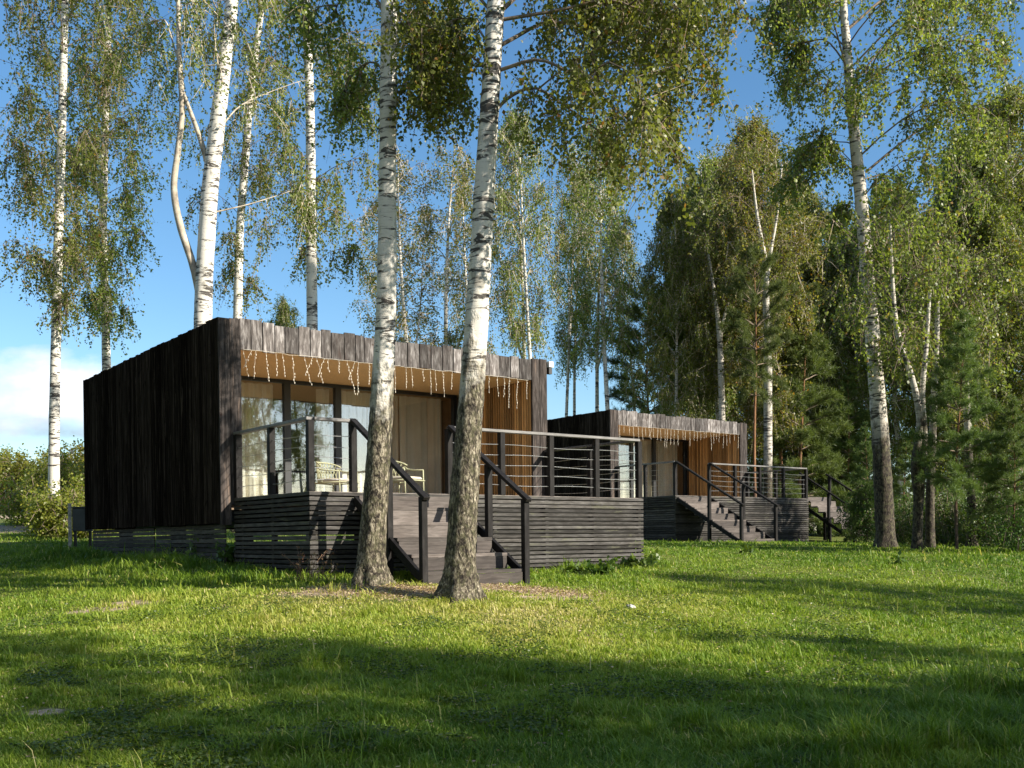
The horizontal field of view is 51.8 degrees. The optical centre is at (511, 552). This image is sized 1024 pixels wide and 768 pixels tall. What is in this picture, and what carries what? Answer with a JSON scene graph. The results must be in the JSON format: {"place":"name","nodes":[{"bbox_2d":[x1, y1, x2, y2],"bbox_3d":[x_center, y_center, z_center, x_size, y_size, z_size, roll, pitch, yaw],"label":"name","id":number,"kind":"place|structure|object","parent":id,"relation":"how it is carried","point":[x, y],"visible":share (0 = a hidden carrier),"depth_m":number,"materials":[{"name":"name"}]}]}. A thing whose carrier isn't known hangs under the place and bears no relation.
{"place":"outdoors","nodes":[
{"label":"outdoors","id":0,"kind":"place"},
{"bbox_2d":[0,514,1023,767],"bbox_3d":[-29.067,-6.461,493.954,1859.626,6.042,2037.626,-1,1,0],"label":"ground","id":1,"kind":"structure","parent":0,"point":[10,528],"depth_m":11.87,"materials":[{"name":"green plant"}]},
{"bbox_2d":[0,455,22,509],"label":"bush","id":2,"kind":"object","parent":1,"relation":"on","point":[2,477],"visible":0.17,"depth_m":59.23,"materials":[{"name":"green plant"}]},
{"bbox_2d":[0,448,26,495],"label":"bush","id":3,"kind":"object","parent":1,"relation":"on","point":[3,460],"visible":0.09,"depth_m":60.78,"materials":[{"name":"green plant"}]},
{"bbox_2d":[0,444,26,466],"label":"bush","id":4,"kind":"object","parent":1,"relation":"on","point":[7,450],"visible":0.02,"depth_m":65.78,"materials":[{"name":"green plant"}]},
{"bbox_2d":[0,448,42,511],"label":"bush","id":5,"kind":"object","parent":1,"relation":"on","point":[18,465],"visible":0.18,"depth_m":59.58,"materials":[{"name":"green plant"}]},
{"bbox_2d":[0,463,47,525],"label":"bush","id":6,"kind":"object","parent":1,"relation":"on","point":[13,504],"visible":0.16,"depth_m":31.64,"materials":[{"name":"green plant"}]},
{"bbox_2d":[13,444,63,482],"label":"bush","id":7,"kind":"object","parent":1,"relation":"on","point":[36,458],"visible":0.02,"depth_m":59.95,"materials":[{"name":"green plant"}]},
{"bbox_2d":[7,439,83,499],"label":"bush","id":8,"kind":"object","parent":1,"relation":"on","point":[44,454],"visible":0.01,"depth_m":56.89,"materials":[{"name":"green plant"}]},
{"bbox_2d":[14,448,84,517],"bbox_3d":[-12.954,-1.619,30.141,2.263,2.723,2.903,-1,1,-19],"label":"bush","id":9,"kind":"object","parent":1,"relation":"on","point":[64,474],"visible":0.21,"depth_m":29.53,"materials":[{"name":"green plant"}]},
{"bbox_2d":[12,473,99,539],"bbox_3d":[-11.187,-0.989,26.343,2.570,2.035,2.490,0,1,21],"label":"bush","id":10,"kind":"object","parent":1,"relation":"on","point":[50,508],"visible":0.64,"depth_m":25.75,"materials":[{"name":"green plant"}]},
{"bbox_2d":[38,438,84,490],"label":"bush","id":11,"kind":"object","parent":1,"relation":"on","point":[81,450],"visible":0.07,"depth_m":33.96,"materials":[{"name":"green plant"}]},
{"bbox_2d":[44,435,82,473],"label":"bush","id":12,"kind":"object","parent":1,"relation":"on","point":[67,446],"depth_m":57.24,"materials":[{"name":"green plant"}]},
{"bbox_2d":[15,464,118,538],"bbox_3d":[-11.226,-1.035,27.141,2.733,2.488,2.986,0,1,6],"label":"bush","id":13,"kind":"object","parent":1,"relation":"on","point":[78,532],"visible":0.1,"depth_m":26.36,"materials":[{"name":"green plant"}]},
{"bbox_2d":[68,503,92,547],"bbox_3d":[-9.361,-0.529,22.899,0.500,1.050,0.300,-1,1,-17],"label":"utility cabinet","id":14,"kind":"object","parent":1,"relation":"on","point":[76,519],"visible":0.59,"depth_m":22.77,"materials":[{"name":"grey metal"}]},
{"bbox_2d":[0,0,173,498],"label":"birch tree","id":15,"kind":"object","parent":1,"relation":"on","point":[59,301],"visible":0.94,"depth_m":26.76,"materials":[{"name":"green plant"}]},
{"bbox_2d":[14,0,213,370],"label":"birch tree","id":16,"kind":"object","parent":1,"relation":"on","point":[105,317],"visible":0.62,"depth_m":29.84,"materials":[{"name":"green plant"}]},
{"bbox_2d":[186,529,210,556],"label":"weed","id":17,"kind":"object","parent":1,"relation":"on","point":[191,545],"visible":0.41,"depth_m":16.23,"materials":[{"name":"green plant"}]},
{"bbox_2d":[95,0,343,547],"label":"birch tree","id":18,"kind":"object","parent":1,"relation":"on","point":[201,266],"visible":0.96,"depth_m":22.81,"materials":[{"name":"green plant"}]},
{"bbox_2d":[208,540,235,564],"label":"weed","id":19,"kind":"object","parent":1,"relation":"on","point":[220,554],"visible":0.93,"depth_m":15.30,"materials":[{"name":"green plant"}]},
{"bbox_2d":[168,0,336,531],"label":"birch tree","id":20,"kind":"object","parent":1,"relation":"on","point":[235,270],"visible":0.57,"depth_m":29.80,"materials":[{"name":"green plant"}]},
{"bbox_2d":[267,293,303,327],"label":"birch tree","id":21,"kind":"object","parent":1,"relation":"on","point":[284,315],"visible":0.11,"depth_m":51.77,"materials":[{"name":"green plant"}]},
{"bbox_2d":[282,546,337,582],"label":"weed","id":22,"kind":"object","parent":1,"relation":"on","point":[299,564],"visible":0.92,"depth_m":12.73,"materials":[{"name":"green plant"}]},
{"bbox_2d":[230,0,405,540],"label":"birch tree","id":23,"kind":"object","parent":1,"relation":"on","point":[311,272],"visible":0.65,"depth_m":26.76,"materials":[{"name":"green plant"}]},
{"bbox_2d":[309,557,337,582],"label":"weed","id":24,"kind":"object","parent":1,"relation":"on","point":[319,570],"visible":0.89,"depth_m":12.63,"materials":[{"name":"green plant"}]},
{"bbox_2d":[83,317,643,584],"bbox_3d":[-2.543,-1.331,18.076,6.207,4.242,10.947,-1,1,-37],"label":"cabin","id":25,"kind":"object","parent":1,"relation":"on","point":[197,430],"visible":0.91,"depth_m":16.61,"materials":[{"name":"brown wood"}]},
{"bbox_2d":[315,461,358,491],"bbox_3d":[-2.831,-1.133,16.801,0.576,0.634,0.630,0,1,24],"label":"woven chair","id":26,"kind":"object","parent":25,"relation":"on","point":[330,482],"visible":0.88,"depth_m":16.73,"materials":[{"name":"beige wicker"}]},
{"bbox_2d":[243,349,527,406],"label":"icicle lights","id":27,"kind":"object","parent":25,"relation":"hanging from","point":[369,374],"visible":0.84,"depth_m":16.42},
{"bbox_2d":[393,461,424,492],"bbox_3d":[-1.742,-1.139,16.402,0.576,0.634,0.630,0,1,28],"label":"woven chair","id":28,"kind":"object","parent":25,"relation":"on","point":[398,479],"visible":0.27,"depth_m":16.50,"materials":[{"name":"beige wicker"}]},
{"bbox_2d":[269,0,478,587],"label":"birch tree","id":29,"kind":"object","parent":1,"relation":"on","point":[371,568],"visible":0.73,"depth_m":12.20,"materials":[{"name":"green plant"}]},
{"bbox_2d":[343,168,436,342],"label":"birch tree","id":30,"kind":"object","parent":1,"relation":"on","point":[372,287],"visible":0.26,"depth_m":49.28,"materials":[{"name":"green plant"}]},
{"bbox_2d":[346,141,456,346],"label":"birch tree","id":31,"kind":"object","parent":1,"relation":"on","point":[400,176],"visible":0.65,"depth_m":39.96,"materials":[{"name":"green plant"}]},
{"bbox_2d":[397,123,512,348],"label":"birch tree","id":32,"kind":"object","parent":1,"relation":"on","point":[460,200],"visible":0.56,"depth_m":44.52,"materials":[{"name":"green plant"}]},
{"bbox_2d":[429,156,506,354],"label":"birch tree","id":33,"kind":"object","parent":1,"relation":"on","point":[457,317],"visible":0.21,"depth_m":51.93,"materials":[{"name":"green plant"}]},
{"bbox_2d":[0,562,1023,767],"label":"clover","id":34,"kind":"object","parent":1,"relation":"on","point":[97,726],"visible":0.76,"depth_m":7.12,"materials":[{"name":"green plant"}]},
{"bbox_2d":[464,89,572,358],"bbox_3d":[0.258,-8.877,39.365,4.141,16.388,3.209,-1,1,2],"label":"birch tree","id":35,"kind":"object","parent":1,"relation":"on","point":[497,297],"visible":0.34,"depth_m":39.17,"materials":[{"name":"green plant"}]},
{"bbox_2d":[490,95,566,361],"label":"birch tree","id":36,"kind":"object","parent":1,"relation":"on","point":[517,332],"visible":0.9,"depth_m":37.82,"materials":[{"name":"green plant"}]},
{"bbox_2d":[343,0,774,603],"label":"birch tree","id":37,"kind":"object","parent":1,"relation":"on","point":[597,26],"visible":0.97,"depth_m":11.26,"materials":[{"name":"green plant"}]},
{"bbox_2d":[558,560,588,575],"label":"weed","id":38,"kind":"object","parent":1,"relation":"on","point":[581,571],"visible":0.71,"depth_m":14.67,"materials":[{"name":"green plant"}]},
{"bbox_2d":[540,140,609,416],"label":"birch tree","id":39,"kind":"object","parent":1,"relation":"on","point":[569,331],"visible":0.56,"depth_m":43.74,"materials":[{"name":"green plant"}]},
{"bbox_2d":[548,164,605,415],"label":"birch tree","id":40,"kind":"object","parent":1,"relation":"on","point":[564,281],"visible":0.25,"depth_m":46.18,"materials":[{"name":"green plant"}]},
{"bbox_2d":[576,559,604,573],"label":"weed","id":41,"kind":"object","parent":1,"relation":"on","point":[593,568],"visible":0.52,"depth_m":15.28,"materials":[{"name":"green plant"}]},
{"bbox_2d":[549,116,646,411],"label":"birch tree","id":42,"kind":"object","parent":1,"relation":"on","point":[599,361],"visible":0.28,"depth_m":44.26,"materials":[{"name":"green plant"}]},
{"bbox_2d":[583,559,614,575],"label":"weed","id":43,"kind":"object","parent":1,"relation":"on","point":[608,569],"visible":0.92,"depth_m":15.13,"materials":[{"name":"green plant"}]},
{"bbox_2d":[557,110,653,410],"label":"birch tree","id":44,"kind":"object","parent":1,"relation":"on","point":[612,241],"visible":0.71,"depth_m":41.12,"materials":[{"name":"green plant"}]},
{"bbox_2d":[598,555,619,569],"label":"weed","id":45,"kind":"object","parent":1,"relation":"on","point":[613,563],"visible":0.56,"depth_m":16.05,"materials":[{"name":"green plant"}]},
{"bbox_2d":[600,215,658,410],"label":"birch tree","id":46,"kind":"object","parent":1,"relation":"on","point":[628,318],"visible":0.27,"depth_m":57.36,"materials":[{"name":"green plant"}]},
{"bbox_2d":[617,555,643,566],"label":"weed","id":47,"kind":"object","parent":1,"relation":"on","point":[628,560],"visible":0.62,"depth_m":16.40,"materials":[{"name":"green plant"}]},
{"bbox_2d":[600,275,685,413],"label":"pine tree","id":48,"kind":"object","parent":1,"relation":"on","point":[616,392],"visible":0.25,"depth_m":45.77,"materials":[{"name":"green plant"}]},
{"bbox_2d":[630,553,656,568],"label":"weed","id":49,"kind":"object","parent":1,"relation":"on","point":[641,563],"visible":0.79,"depth_m":16.19,"materials":[{"name":"green plant"}]},
{"bbox_2d":[643,548,660,564],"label":"weed","id":50,"kind":"object","parent":1,"relation":"on","point":[654,556],"visible":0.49,"depth_m":16.95,"materials":[{"name":"green plant"}]},
{"bbox_2d":[614,186,729,418],"bbox_3d":[6.181,-7.392,40.533,4.606,13.680,4.378,-1,1,3],"label":"birch tree","id":51,"kind":"object","parent":1,"relation":"on","point":[666,219],"visible":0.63,"depth_m":39.88,"materials":[{"name":"green plant"}]},
{"bbox_2d":[649,266,697,413],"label":"pine tree","id":52,"kind":"object","parent":1,"relation":"on","point":[670,372],"visible":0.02,"depth_m":48.99,"materials":[{"name":"green plant"}]},
{"bbox_2d":[547,409,808,541],"bbox_3d":[4.677,-2.192,33.507,6.091,4.102,11.576,-1,1,-37],"label":"cabin","id":53,"kind":"object","parent":1,"relation":"on","point":[694,487],"visible":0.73,"depth_m":32.22,"materials":[{"name":"brown wood"}]},
{"bbox_2d":[619,425,738,449],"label":"icicle lights","id":54,"kind":"object","parent":53,"relation":"hanging from","point":[667,433],"visible":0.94,"depth_m":32.16},
{"bbox_2d":[660,259,727,415],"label":"pine tree","id":55,"kind":"object","parent":1,"relation":"on","point":[681,337],"visible":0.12,"depth_m":41.60,"materials":[{"name":"green plant"}]},
{"bbox_2d":[644,136,752,420],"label":"birch tree","id":56,"kind":"object","parent":1,"relation":"on","point":[706,170],"visible":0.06,"depth_m":43.15,"materials":[{"name":"green plant"}]},
{"bbox_2d":[649,138,755,467],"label":"birch tree","id":57,"kind":"object","parent":1,"relation":"on","point":[720,164],"visible":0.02,"depth_m":49.92,"materials":[{"name":"green plant"}]},
{"bbox_2d":[678,195,741,419],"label":"birch tree","id":58,"kind":"object","parent":1,"relation":"on","point":[712,363],"visible":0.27,"depth_m":40.36,"materials":[{"name":"green plant"}]},
{"bbox_2d":[671,195,756,420],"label":"birch tree","id":59,"kind":"object","parent":1,"relation":"on","point":[701,224],"visible":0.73,"depth_m":38.81,"materials":[{"name":"green plant"}]},
{"bbox_2d":[665,258,779,486],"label":"tree","id":60,"kind":"object","parent":1,"relation":"on","point":[733,406],"depth_m":45.55,"materials":[{"name":"green plant"}]},
{"bbox_2d":[739,544,753,554],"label":"weed","id":61,"kind":"object","parent":1,"relation":"on","point":[747,548],"visible":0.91,"depth_m":19.51,"materials":[{"name":"green plant"}]},
{"bbox_2d":[717,241,795,496],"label":"pine tree","id":62,"kind":"object","parent":1,"relation":"on","point":[754,255],"visible":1,"depth_m":35.30,"materials":[{"name":"green plant"}]},
{"bbox_2d":[679,101,849,494],"bbox_3d":[9.465,-8.547,39.334,6.260,16.311,5.922,-1,1,5],"label":"birch tree","id":63,"kind":"object","parent":1,"relation":"on","point":[800,239],"visible":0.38,"depth_m":38.57,"materials":[{"name":"green plant"}]},
{"bbox_2d":[710,117,820,497],"bbox_3d":[8.598,-7.544,36.347,3.695,14.462,3.526,-1,1,-26],"label":"birch tree","id":64,"kind":"object","parent":1,"relation":"on","point":[743,162],"visible":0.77,"depth_m":36.31,"materials":[{"name":"green plant"}]},
{"bbox_2d":[736,339,833,533],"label":"pine tree","id":65,"kind":"object","parent":1,"relation":"on","point":[784,456],"visible":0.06,"depth_m":44.39,"materials":[{"name":"green plant"}]},
{"bbox_2d":[741,243,829,486],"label":"pine tree","id":66,"kind":"object","parent":1,"relation":"on","point":[797,288],"visible":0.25,"depth_m":39.40,"materials":[{"name":"green plant"}]},
{"bbox_2d":[747,290,854,535],"bbox_3d":[10.567,-5.013,39.603,4.846,9.590,5.081,-1,1,-8],"label":"pine tree","id":67,"kind":"object","parent":1,"relation":"on","point":[811,363],"visible":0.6,"depth_m":38.97,"materials":[{"name":"green plant"}]},
{"bbox_2d":[749,258,865,490],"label":"birch tree","id":68,"kind":"object","parent":1,"relation":"on","point":[808,277],"visible":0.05,"depth_m":45.74,"materials":[{"name":"green plant"}]},
{"bbox_2d":[792,476,823,535],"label":"bush","id":69,"kind":"object","parent":1,"relation":"on","point":[809,485],"visible":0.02,"depth_m":43.97,"materials":[{"name":"green plant"}]},
{"bbox_2d":[751,178,866,534],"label":"birch tree","id":70,"kind":"object","parent":1,"relation":"on","point":[839,357],"visible":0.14,"depth_m":44.62,"materials":[{"name":"green plant"}]},
{"bbox_2d":[786,206,858,393],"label":"birch tree","id":71,"kind":"object","parent":1,"relation":"on","point":[827,287],"depth_m":48.24,"materials":[{"name":"green plant"}]},
{"bbox_2d":[799,472,856,541],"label":"garden staircase","id":72,"kind":"structure","parent":1,"relation":"on","point":[826,507],"depth_m":35.23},
{"bbox_2d":[807,471,854,536],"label":"bush","id":73,"kind":"object","parent":1,"relation":"on","point":[838,534],"visible":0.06,"depth_m":42.69,"materials":[{"name":"green plant"}]},
{"bbox_2d":[809,373,874,535],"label":"pine tree","id":74,"kind":"object","parent":1,"relation":"on","point":[858,416],"visible":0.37,"depth_m":42.60,"materials":[{"name":"green plant"}]},
{"bbox_2d":[840,421,874,542],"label":"pine tree","id":75,"kind":"object","parent":1,"relation":"on","point":[868,454],"visible":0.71,"depth_m":30.86,"materials":[{"name":"green plant"}]},
{"bbox_2d":[841,500,873,541],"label":"bush","id":76,"kind":"object","parent":1,"relation":"on","point":[861,530],"visible":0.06,"depth_m":32.95,"materials":[{"name":"green plant"}]},
{"bbox_2d":[818,223,898,487],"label":"birch tree","id":77,"kind":"object","parent":1,"relation":"on","point":[863,337],"visible":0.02,"depth_m":51.57,"materials":[{"name":"green plant"}]},
{"bbox_2d":[808,224,911,502],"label":"tree","id":78,"kind":"object","parent":1,"relation":"on","point":[861,388],"visible":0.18,"depth_m":44.42,"materials":[{"name":"green plant"}]},
{"bbox_2d":[833,474,905,542],"bbox_3d":[10.754,-1.171,31.038,2.439,2.539,2.182,-1,1,-7],"label":"bush","id":79,"kind":"object","parent":1,"relation":"on","point":[862,504],"visible":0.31,"depth_m":30.99,"materials":[{"name":"green plant"}]},
{"bbox_2d":[741,0,1023,547],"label":"birch tree","id":80,"kind":"object","parent":1,"relation":"on","point":[813,156],"visible":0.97,"depth_m":21.77,"materials":[{"name":"green plant"}]},
{"bbox_2d":[829,151,946,495],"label":"birch tree","id":81,"kind":"object","parent":1,"relation":"on","point":[895,418],"visible":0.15,"depth_m":42.88,"materials":[{"name":"green plant"}]},
{"bbox_2d":[856,494,923,543],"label":"bush","id":82,"kind":"object","parent":1,"relation":"on","point":[899,515],"visible":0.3,"depth_m":24.87,"materials":[{"name":"green plant"}]},
{"bbox_2d":[813,170,972,549],"bbox_3d":[7.488,-3.642,20.847,2.909,7.442,3.852,-1,1,0],"label":"birch tree","id":83,"kind":"object","parent":1,"relation":"on","point":[889,250],"visible":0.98,"depth_m":20.79,"materials":[{"name":"green plant"}]},
{"bbox_2d":[874,437,913,527],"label":"pine tree","id":84,"kind":"object","parent":1,"relation":"on","point":[907,481],"visible":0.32,"depth_m":28.96,"materials":[{"name":"green plant"}]},
{"bbox_2d":[891,550,908,564],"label":"weed","id":85,"kind":"object","parent":1,"relation":"on","point":[903,560],"visible":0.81,"depth_m":17.05,"materials":[{"name":"green plant"}]},
{"bbox_2d":[874,492,941,543],"bbox_3d":[10.469,-0.722,27.048,2.156,2.052,1.719,0,1,15],"label":"bush","id":86,"kind":"object","parent":1,"relation":"on","point":[911,506],"visible":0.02,"depth_m":27.08,"materials":[{"name":"green plant"}]},
{"bbox_2d":[885,163,960,472],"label":"birch tree","id":87,"kind":"object","parent":1,"relation":"on","point":[888,295],"visible":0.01,"depth_m":45.69,"materials":[{"name":"green plant"}]},
{"bbox_2d":[862,195,1006,547],"bbox_3d":[8.608,-3.691,22.078,3.020,7.468,3.305,-1,1,-36],"label":"birch tree","id":88,"kind":"object","parent":1,"relation":"on","point":[929,540],"visible":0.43,"depth_m":21.90,"materials":[{"name":"green plant"}]},
{"bbox_2d":[894,485,978,545],"bbox_3d":[9.730,-0.696,24.018,2.300,2.189,1.834,-1,1,-1],"label":"bush","id":89,"kind":"object","parent":1,"relation":"on","point":[945,532],"visible":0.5,"depth_m":23.92,"materials":[{"name":"green plant"}]},
{"bbox_2d":[880,199,1017,506],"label":"birch tree","id":90,"kind":"object","parent":1,"relation":"on","point":[984,425],"visible":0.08,"depth_m":41.12,"materials":[{"name":"green plant"}]},
{"bbox_2d":[882,133,1023,508],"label":"birch tree","id":91,"kind":"object","parent":1,"relation":"on","point":[959,192],"visible":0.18,"depth_m":41.32,"materials":[{"name":"green plant"}]},
{"bbox_2d":[886,211,1023,546],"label":"birch tree","id":92,"kind":"object","parent":1,"relation":"on","point":[998,355],"visible":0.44,"depth_m":22.39,"materials":[{"name":"green plant"}]},
{"bbox_2d":[888,122,1023,465],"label":"birch tree","id":93,"kind":"object","parent":1,"relation":"on","point":[1016,275],"visible":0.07,"depth_m":41.45,"materials":[{"name":"green plant"}]},
{"bbox_2d":[899,308,1021,549],"bbox_3d":[8.541,-2.301,20.309,2.213,4.748,2.245,-1,1,-17],"label":"pine tree","id":94,"kind":"object","parent":1,"relation":"on","point":[959,352],"visible":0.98,"depth_m":20.05,"materials":[{"name":"green plant"}]},
{"bbox_2d":[924,481,1000,545],"bbox_3d":[11.045,-0.801,26.065,2.588,2.463,2.063,0,1,18],"label":"bush","id":95,"kind":"object","parent":1,"relation":"on","point":[964,511],"visible":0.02,"depth_m":25.96,"materials":[{"name":"green plant"}]},
{"bbox_2d":[938,71,1023,476],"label":"birch tree","id":96,"kind":"object","parent":1,"relation":"on","point":[1015,99],"visible":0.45,"depth_m":41.32,"materials":[{"name":"green plant"}]},
{"bbox_2d":[950,480,1019,545],"bbox_3d":[10.146,-0.759,22.481,1.545,1.798,1.727,0,1,33],"label":"bush","id":97,"kind":"object","parent":1,"relation":"on","point":[978,523],"visible":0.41,"depth_m":22.38,"materials":[{"name":"green plant"}]},
{"bbox_2d":[947,247,1023,510],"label":"birch tree","id":98,"kind":"object","parent":1,"relation":"on","point":[1019,360],"visible":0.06,"depth_m":41.23,"materials":[{"name":"green plant"}]},
{"bbox_2d":[977,452,1002,544],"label":"pine tree","id":99,"kind":"object","parent":1,"relation":"on","point":[985,453],"visible":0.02,"depth_m":26.90,"materials":[{"name":"green plant"}]},
{"bbox_2d":[962,455,1023,543],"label":"bush","id":100,"kind":"object","parent":1,"relation":"on","point":[1019,484],"visible":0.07,"depth_m":22.86,"materials":[{"name":"green plant"}]},
{"bbox_2d":[967,393,1023,552],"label":"pine tree","id":101,"kind":"object","parent":1,"relation":"on","point":[1007,493],"visible":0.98,"depth_m":19.93,"materials":[{"name":"green plant"}]},
{"bbox_2d":[968,488,1023,552],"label":"bush","id":102,"kind":"object","parent":1,"relation":"on","point":[1018,543],"visible":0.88,"depth_m":19.97,"materials":[{"name":"green plant"}]},
{"bbox_2d":[1005,142,1023,452],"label":"birch tree","id":103,"kind":"object","parent":1,"relation":"on","point":[1017,169],"visible":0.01,"depth_m":45.25,"materials":[{"name":"green plant"}]},
{"bbox_2d":[0,0,1023,529],"label":"sky","id":104,"kind":"structure","parent":0,"point":[167,293],"materials":[{"name":"blue"}]}
]}

